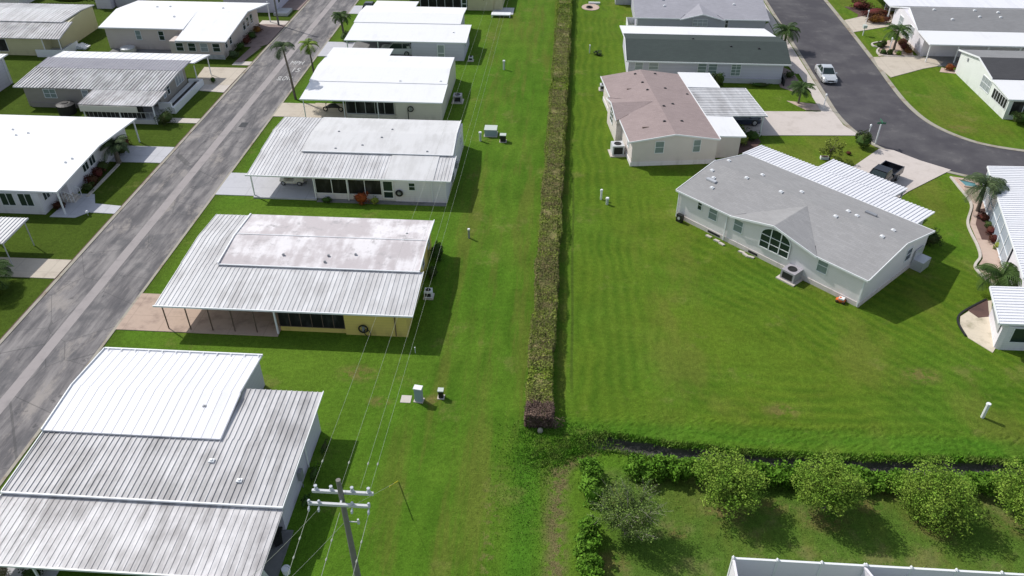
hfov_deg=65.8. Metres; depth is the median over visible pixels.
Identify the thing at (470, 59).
air conditioner
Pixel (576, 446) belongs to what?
long grass
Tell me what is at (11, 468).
kerb
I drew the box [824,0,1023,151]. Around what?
kerb
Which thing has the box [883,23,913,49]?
palm tree
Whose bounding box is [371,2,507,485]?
power line
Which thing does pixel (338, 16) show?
palm tree
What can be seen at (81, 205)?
walkway
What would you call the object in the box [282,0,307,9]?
driveway
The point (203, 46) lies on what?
window
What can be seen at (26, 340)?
road
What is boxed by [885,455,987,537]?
citrus tree
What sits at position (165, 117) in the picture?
shrub
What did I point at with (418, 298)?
power line
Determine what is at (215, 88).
walkway
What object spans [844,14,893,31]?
driveway
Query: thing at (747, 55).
house
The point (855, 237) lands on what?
house
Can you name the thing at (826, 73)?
parked car
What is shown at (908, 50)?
shrub
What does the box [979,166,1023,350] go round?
house
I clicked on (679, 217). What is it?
hose reel
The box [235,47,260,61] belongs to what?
walkway
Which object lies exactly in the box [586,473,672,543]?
shrub
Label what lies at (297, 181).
golf cart
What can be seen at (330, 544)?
power line
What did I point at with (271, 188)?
carport slab
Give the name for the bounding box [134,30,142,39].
window
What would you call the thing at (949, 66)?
shrub
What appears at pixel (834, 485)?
citrus tree
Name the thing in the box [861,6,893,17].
hedge
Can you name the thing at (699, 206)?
window
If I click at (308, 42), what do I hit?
palm tree
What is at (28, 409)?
road
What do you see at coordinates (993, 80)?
house
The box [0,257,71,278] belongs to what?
driveway
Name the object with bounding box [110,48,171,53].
service path
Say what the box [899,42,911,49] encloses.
shrub
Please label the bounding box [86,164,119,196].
garden edging
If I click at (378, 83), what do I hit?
mobile home
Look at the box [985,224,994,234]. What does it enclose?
shrub
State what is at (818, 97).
sidewalk
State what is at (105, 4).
shed
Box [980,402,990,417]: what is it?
cleanout pipe
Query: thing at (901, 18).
window
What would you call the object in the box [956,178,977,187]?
garden pond
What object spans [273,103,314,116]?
driveway
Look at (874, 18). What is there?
hedge
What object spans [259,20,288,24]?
driveway apron
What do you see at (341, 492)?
utility pole
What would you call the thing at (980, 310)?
garden bed
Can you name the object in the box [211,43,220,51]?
window
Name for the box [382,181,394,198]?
door
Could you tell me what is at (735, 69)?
window
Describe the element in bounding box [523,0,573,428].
long hedge
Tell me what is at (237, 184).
driveway
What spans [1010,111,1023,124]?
shrub
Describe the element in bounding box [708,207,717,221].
window
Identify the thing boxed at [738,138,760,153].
garden bed
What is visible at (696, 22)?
window
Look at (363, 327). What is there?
hose reel
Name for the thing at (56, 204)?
shrub
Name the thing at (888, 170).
pickup truck
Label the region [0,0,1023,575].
ground
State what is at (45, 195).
window
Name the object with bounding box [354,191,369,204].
shrub
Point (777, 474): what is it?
hedge
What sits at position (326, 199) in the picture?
shrub
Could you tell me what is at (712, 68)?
window
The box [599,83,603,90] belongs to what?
air conditioner
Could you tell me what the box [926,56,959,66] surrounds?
carport slab
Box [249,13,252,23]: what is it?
window
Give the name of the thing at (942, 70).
garden bed
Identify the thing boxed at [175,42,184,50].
window
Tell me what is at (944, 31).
house
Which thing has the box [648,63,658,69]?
window
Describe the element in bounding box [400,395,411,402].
concrete pad
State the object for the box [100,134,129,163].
palm tree
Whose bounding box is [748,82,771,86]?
shrub
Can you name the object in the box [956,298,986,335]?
garden edging
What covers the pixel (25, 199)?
window
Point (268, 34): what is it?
driveway
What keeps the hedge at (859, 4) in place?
on the ground at (670, 328)
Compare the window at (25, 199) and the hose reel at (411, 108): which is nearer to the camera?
the window at (25, 199)
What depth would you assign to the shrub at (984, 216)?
72.06 m
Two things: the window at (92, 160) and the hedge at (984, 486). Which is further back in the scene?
the window at (92, 160)
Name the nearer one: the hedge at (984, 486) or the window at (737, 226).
the hedge at (984, 486)
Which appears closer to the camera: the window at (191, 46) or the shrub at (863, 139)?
the shrub at (863, 139)
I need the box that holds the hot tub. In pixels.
[120,45,136,52]
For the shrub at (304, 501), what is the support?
on the ground at (670, 328)
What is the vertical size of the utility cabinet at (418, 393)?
1.220 m
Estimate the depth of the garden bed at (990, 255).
69.12 m
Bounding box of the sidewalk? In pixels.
[764,3,832,111]
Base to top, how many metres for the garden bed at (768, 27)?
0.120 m
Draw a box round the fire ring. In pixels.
[582,2,599,10]
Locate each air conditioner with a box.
[423,287,434,299]
[451,93,463,103]
[468,56,473,61]
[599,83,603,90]
[608,141,625,156]
[776,263,802,286]
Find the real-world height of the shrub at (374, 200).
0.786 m
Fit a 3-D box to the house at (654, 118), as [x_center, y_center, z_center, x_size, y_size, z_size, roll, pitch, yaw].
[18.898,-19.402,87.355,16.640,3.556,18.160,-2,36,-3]
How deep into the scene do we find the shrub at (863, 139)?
83.49 m
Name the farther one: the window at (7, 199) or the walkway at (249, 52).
the walkway at (249, 52)
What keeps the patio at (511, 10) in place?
on the ground at (670, 328)
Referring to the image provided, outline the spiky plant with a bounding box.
[594,50,601,55]
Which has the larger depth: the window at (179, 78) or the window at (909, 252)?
the window at (179, 78)
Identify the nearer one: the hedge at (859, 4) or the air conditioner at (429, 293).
the air conditioner at (429, 293)
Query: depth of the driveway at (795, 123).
88.58 m
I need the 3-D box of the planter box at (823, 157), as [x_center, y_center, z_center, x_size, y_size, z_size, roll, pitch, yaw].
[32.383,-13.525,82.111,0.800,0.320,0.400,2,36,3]
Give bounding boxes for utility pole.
[274,0,279,24]
[307,478,373,575]
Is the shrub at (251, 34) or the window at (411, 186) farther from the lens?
the shrub at (251, 34)
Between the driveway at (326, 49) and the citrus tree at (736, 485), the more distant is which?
the driveway at (326, 49)
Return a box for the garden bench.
[491,12,510,17]
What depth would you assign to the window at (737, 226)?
67.86 m
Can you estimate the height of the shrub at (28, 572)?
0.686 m
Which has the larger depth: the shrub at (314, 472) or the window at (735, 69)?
the window at (735, 69)
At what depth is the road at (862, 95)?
94.06 m
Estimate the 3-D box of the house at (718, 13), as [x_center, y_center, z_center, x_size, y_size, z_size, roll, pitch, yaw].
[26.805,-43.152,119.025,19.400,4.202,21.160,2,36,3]
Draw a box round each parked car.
[362,1,374,8]
[733,117,761,125]
[814,64,837,82]
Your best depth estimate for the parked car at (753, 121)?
87.99 m
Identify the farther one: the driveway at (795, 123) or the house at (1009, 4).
the house at (1009, 4)
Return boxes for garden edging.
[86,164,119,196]
[871,41,914,56]
[950,176,993,285]
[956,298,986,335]
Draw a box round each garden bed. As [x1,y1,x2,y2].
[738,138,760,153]
[764,22,773,33]
[788,101,819,110]
[844,6,876,16]
[878,40,912,55]
[940,67,955,73]
[953,177,1001,281]
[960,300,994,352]
[967,299,988,317]
[976,208,989,239]
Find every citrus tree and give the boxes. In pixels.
[691,446,770,519]
[789,449,871,516]
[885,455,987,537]
[989,457,1023,526]
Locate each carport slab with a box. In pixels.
[161,308,280,336]
[253,177,317,199]
[307,103,346,117]
[352,42,411,55]
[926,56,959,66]
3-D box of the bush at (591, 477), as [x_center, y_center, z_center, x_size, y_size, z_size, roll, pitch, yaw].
[4.733,11.451,47.358,1.853,1.738,3.257,2,36,3]
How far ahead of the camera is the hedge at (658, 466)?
47.69 m
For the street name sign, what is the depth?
83.68 m
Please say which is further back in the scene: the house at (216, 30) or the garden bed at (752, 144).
the house at (216, 30)
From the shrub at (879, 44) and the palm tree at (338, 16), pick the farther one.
the palm tree at (338, 16)
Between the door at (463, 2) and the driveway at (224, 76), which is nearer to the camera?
the driveway at (224, 76)
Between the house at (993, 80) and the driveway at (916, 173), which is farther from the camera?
the house at (993, 80)
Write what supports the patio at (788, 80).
on the ground at (670, 328)
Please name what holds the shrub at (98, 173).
on the ground at (670, 328)
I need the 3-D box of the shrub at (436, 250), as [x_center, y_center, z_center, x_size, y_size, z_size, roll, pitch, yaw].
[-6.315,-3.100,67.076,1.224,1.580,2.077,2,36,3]
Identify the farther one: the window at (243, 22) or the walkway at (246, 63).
the window at (243, 22)
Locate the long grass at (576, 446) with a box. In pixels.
[466,412,1023,575]
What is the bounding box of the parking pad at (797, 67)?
[776,36,808,73]
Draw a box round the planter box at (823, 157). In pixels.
[820,155,828,159]
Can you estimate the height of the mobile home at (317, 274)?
3.100 m
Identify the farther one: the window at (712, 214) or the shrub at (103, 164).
the shrub at (103, 164)
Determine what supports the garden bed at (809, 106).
on the ground at (670, 328)
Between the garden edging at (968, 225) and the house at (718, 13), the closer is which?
the garden edging at (968, 225)
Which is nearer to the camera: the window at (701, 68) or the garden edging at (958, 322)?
the garden edging at (958, 322)
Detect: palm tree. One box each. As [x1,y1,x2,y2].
[0,259,13,289]
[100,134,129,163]
[269,41,296,99]
[298,38,319,72]
[331,11,350,31]
[773,22,800,44]
[787,81,815,103]
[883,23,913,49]
[961,172,1009,211]
[975,262,1021,290]
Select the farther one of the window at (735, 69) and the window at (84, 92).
the window at (735, 69)
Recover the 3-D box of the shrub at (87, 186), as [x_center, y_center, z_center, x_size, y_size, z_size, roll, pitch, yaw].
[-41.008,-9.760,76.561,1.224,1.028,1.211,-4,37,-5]
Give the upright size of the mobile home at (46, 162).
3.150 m
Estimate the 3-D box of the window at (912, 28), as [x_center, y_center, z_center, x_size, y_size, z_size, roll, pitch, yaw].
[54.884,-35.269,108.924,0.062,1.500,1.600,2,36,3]
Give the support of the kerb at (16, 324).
on the ground at (670, 328)
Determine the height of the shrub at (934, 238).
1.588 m
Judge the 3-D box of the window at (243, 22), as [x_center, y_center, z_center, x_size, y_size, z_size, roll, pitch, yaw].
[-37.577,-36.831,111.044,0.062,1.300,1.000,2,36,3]
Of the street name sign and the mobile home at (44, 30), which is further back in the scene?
the mobile home at (44, 30)
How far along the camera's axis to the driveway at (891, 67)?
103.57 m
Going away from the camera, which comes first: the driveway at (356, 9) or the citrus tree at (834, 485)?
the citrus tree at (834, 485)
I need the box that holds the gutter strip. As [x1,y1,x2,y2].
[0,0,336,413]
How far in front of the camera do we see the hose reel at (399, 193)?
74.35 m
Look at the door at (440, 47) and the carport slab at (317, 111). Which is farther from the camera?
the door at (440, 47)
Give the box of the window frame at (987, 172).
[979,172,1012,266]
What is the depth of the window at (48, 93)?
91.83 m
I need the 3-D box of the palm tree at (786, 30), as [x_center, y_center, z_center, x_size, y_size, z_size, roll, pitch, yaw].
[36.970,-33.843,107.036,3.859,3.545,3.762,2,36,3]
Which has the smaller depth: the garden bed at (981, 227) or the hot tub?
the garden bed at (981, 227)
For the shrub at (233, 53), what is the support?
on the ground at (670, 328)
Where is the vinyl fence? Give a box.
[727,555,1023,575]
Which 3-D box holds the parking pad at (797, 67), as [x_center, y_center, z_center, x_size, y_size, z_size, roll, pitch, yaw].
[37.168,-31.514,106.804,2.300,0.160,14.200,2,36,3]
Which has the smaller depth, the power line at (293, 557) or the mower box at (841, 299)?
the power line at (293, 557)
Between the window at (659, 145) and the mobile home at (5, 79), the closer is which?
the window at (659, 145)
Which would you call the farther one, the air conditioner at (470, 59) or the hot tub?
the hot tub
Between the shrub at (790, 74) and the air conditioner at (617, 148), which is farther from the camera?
the shrub at (790, 74)
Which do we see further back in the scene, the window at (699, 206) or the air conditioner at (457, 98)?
the air conditioner at (457, 98)
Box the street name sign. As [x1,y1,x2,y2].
[874,118,885,143]
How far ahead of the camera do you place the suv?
105.47 m
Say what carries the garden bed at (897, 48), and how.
on the ground at (670, 328)
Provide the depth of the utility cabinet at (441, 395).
53.62 m
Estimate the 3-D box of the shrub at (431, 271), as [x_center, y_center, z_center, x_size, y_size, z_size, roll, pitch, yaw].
[-6.590,-1.296,64.974,0.919,1.043,1.710,2,36,3]
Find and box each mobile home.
[0,3,98,56]
[0,54,12,90]
[0,114,139,214]
[0,347,323,575]
[13,51,211,124]
[152,213,434,336]
[245,117,463,202]
[299,47,455,119]
[344,1,471,60]
[419,0,504,10]
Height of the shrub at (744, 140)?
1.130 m
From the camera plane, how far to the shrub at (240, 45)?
107.46 m
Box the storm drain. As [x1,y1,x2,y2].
[239,122,248,126]
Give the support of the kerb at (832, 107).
on the ground at (670, 328)
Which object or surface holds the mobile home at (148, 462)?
on the ground at (670, 328)
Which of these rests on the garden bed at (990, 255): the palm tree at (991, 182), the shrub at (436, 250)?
the palm tree at (991, 182)
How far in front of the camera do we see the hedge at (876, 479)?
47.13 m
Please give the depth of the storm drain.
88.86 m
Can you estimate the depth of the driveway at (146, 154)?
82.89 m
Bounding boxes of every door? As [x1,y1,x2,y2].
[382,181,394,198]
[437,44,444,56]
[461,0,466,9]
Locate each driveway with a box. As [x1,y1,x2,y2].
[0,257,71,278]
[110,146,174,162]
[116,293,175,331]
[197,67,245,84]
[215,173,265,195]
[242,24,284,46]
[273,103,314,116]
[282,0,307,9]
[318,42,354,56]
[349,6,362,13]
[741,111,856,135]
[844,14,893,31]
[853,148,950,197]
[874,56,942,77]
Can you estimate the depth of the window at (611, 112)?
86.40 m
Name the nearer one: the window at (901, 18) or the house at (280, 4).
the window at (901, 18)
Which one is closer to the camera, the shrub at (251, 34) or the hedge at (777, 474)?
the hedge at (777, 474)
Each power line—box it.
[252,514,313,575]
[287,511,308,575]
[313,3,486,485]
[321,513,339,575]
[348,20,491,463]
[353,517,367,574]
[360,11,501,488]
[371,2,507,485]
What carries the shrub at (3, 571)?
on the ground at (670, 328)
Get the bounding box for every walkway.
[6,567,58,575]
[50,193,120,217]
[167,118,199,123]
[199,84,229,92]
[232,61,251,65]
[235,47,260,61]
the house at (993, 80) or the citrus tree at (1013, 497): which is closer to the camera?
the citrus tree at (1013, 497)
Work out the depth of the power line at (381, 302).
46.05 m
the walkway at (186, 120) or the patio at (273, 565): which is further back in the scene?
the walkway at (186, 120)
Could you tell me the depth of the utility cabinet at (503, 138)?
85.09 m
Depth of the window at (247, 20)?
112.24 m
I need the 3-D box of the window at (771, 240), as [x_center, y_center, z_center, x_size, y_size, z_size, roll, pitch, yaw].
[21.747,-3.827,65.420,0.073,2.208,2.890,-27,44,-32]
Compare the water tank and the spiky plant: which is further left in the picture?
the water tank
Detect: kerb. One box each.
[0,0,309,344]
[0,0,358,485]
[764,0,966,176]
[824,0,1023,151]
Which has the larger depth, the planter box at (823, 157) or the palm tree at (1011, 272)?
the planter box at (823, 157)
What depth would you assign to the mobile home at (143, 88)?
92.58 m
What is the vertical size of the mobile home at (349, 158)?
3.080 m
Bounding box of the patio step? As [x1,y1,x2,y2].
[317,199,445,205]
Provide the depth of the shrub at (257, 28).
113.09 m
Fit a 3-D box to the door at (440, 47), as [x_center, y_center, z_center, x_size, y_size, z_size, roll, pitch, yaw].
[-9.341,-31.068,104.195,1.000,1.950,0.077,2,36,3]
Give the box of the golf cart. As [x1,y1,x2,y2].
[279,177,305,185]
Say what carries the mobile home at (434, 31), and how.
on the ground at (670, 328)
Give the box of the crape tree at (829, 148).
[819,136,846,159]
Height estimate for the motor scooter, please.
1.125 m
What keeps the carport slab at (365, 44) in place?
on the ground at (670, 328)
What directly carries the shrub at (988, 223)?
on the garden bed at (981, 227)
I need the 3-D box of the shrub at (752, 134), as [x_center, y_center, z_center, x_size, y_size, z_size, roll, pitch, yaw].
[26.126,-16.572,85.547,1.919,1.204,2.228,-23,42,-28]
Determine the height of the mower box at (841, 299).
0.524 m
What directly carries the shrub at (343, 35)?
on the ground at (670, 328)
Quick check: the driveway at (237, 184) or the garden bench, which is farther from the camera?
the garden bench
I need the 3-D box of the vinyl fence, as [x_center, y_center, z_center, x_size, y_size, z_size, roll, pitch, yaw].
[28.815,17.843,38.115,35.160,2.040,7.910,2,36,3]
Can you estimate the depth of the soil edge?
74.62 m
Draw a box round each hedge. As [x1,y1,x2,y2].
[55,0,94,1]
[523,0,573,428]
[573,514,604,575]
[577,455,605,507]
[622,452,707,484]
[743,459,806,489]
[837,460,911,494]
[849,0,874,9]
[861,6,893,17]
[865,14,891,22]
[939,470,997,497]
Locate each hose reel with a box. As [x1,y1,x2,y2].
[358,325,370,336]
[395,190,402,196]
[407,106,413,118]
[676,213,683,222]
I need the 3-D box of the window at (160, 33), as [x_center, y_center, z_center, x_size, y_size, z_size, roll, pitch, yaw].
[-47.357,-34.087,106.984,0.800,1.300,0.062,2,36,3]
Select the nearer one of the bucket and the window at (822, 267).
the bucket
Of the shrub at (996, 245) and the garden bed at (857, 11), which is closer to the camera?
the shrub at (996, 245)
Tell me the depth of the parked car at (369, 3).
120.14 m
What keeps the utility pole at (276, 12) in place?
on the ground at (670, 328)
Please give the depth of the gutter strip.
69.16 m
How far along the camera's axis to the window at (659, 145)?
79.84 m
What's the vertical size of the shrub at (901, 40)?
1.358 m
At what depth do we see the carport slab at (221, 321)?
60.37 m
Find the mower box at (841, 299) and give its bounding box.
[835,296,846,304]
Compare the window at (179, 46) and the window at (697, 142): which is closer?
the window at (697, 142)
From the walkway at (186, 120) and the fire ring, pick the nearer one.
the walkway at (186, 120)
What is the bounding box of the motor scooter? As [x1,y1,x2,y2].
[323,102,342,111]
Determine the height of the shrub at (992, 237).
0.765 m
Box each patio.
[263,529,293,575]
[493,8,513,14]
[779,68,800,90]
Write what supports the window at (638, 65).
in the house at (747, 55)
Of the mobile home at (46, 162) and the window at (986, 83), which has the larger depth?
the window at (986, 83)
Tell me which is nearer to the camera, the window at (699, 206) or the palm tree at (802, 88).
the window at (699, 206)
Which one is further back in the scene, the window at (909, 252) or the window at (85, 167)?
the window at (85, 167)
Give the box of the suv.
[381,42,411,55]
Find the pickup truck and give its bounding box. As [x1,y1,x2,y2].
[869,160,904,181]
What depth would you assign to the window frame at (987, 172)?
68.76 m
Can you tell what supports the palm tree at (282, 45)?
on the ground at (670, 328)
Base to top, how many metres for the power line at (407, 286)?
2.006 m
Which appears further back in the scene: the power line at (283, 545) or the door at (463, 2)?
the door at (463, 2)
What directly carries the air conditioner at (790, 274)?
on the ground at (670, 328)
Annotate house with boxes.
[98,0,270,58]
[223,0,292,15]
[600,69,767,165]
[620,25,791,85]
[626,0,769,28]
[676,145,934,307]
[884,0,1023,16]
[890,6,1023,62]
[955,49,1023,118]
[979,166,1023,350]
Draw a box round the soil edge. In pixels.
[0,2,306,339]
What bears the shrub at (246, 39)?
on the ground at (670, 328)
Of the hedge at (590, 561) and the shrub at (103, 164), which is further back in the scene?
the shrub at (103, 164)
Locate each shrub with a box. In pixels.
[0,567,9,575]
[17,568,43,575]
[52,201,65,209]
[81,181,94,191]
[83,172,99,185]
[92,167,105,177]
[97,159,111,172]
[123,136,131,144]
[154,107,175,125]
[229,50,238,56]
[234,41,244,51]
[241,34,251,44]
[246,30,256,38]
[251,24,263,32]
[300,493,310,506]
[309,462,318,480]
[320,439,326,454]
[321,196,332,202]
[340,31,348,39]
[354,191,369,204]
[369,197,378,204]
[426,265,437,279]
[430,240,443,261]
[586,473,672,543]
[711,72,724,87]
[740,137,748,145]
[745,127,761,141]
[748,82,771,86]
[783,71,795,77]
[855,129,873,148]
[877,40,883,48]
[897,38,907,45]
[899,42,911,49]
[904,45,914,52]
[925,228,944,245]
[944,63,955,70]
[976,211,989,220]
[984,221,991,226]
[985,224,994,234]
[988,234,996,242]
[992,240,999,248]
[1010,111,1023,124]
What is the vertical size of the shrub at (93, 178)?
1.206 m
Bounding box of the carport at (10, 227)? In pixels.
[0,217,34,265]
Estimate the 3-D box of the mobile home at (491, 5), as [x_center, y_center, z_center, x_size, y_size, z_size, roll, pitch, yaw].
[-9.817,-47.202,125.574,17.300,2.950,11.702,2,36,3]
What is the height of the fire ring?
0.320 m
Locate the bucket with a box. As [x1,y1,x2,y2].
[281,564,290,575]
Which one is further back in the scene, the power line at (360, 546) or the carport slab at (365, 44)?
the carport slab at (365, 44)
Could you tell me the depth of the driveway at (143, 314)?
60.97 m
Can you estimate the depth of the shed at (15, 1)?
122.92 m
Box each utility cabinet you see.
[413,385,424,403]
[437,387,444,399]
[484,125,497,136]
[499,133,506,142]
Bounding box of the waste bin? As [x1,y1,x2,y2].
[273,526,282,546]
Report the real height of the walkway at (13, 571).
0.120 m
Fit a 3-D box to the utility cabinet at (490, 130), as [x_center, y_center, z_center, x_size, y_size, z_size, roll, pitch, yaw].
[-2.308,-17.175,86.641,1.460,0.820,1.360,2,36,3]
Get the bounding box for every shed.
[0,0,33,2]
[95,0,115,8]
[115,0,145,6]
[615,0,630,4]
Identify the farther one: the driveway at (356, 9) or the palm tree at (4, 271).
the driveway at (356, 9)
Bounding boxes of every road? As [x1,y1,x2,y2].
[0,0,330,398]
[0,0,356,480]
[767,0,1023,174]
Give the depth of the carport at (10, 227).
66.73 m
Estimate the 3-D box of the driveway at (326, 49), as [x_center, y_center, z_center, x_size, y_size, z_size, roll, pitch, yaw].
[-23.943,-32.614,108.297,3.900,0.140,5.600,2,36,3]
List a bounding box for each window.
[0,192,16,205]
[16,193,35,206]
[41,193,50,200]
[42,89,57,97]
[81,90,88,97]
[82,161,89,172]
[88,154,95,166]
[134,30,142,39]
[157,31,165,40]
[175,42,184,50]
[175,71,183,86]
[187,43,196,51]
[199,43,208,51]
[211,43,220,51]
[242,20,245,30]
[245,16,249,27]
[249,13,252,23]
[408,182,415,190]
[610,107,612,124]
[635,62,642,69]
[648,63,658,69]
[654,141,664,153]
[692,19,707,26]
[692,139,701,151]
[697,64,706,72]
[697,202,702,210]
[708,64,717,73]
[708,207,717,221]
[730,65,741,75]
[732,219,743,233]
[758,228,790,259]
[815,259,828,274]
[898,15,903,24]
[903,246,913,262]
[908,24,914,38]
[979,75,991,93]
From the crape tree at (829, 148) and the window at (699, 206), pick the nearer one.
the window at (699, 206)
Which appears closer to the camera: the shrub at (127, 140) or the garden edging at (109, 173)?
the garden edging at (109, 173)
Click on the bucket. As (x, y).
(285, 569)
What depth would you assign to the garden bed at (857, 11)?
121.87 m
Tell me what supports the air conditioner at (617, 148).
on the ground at (670, 328)
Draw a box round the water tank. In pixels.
[55,101,76,115]
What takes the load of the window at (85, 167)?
in the mobile home at (46, 162)
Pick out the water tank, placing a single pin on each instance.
(66, 108)
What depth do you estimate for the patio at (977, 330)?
59.82 m
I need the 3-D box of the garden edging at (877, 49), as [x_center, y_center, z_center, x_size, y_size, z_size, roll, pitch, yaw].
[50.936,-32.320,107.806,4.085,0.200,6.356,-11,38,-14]

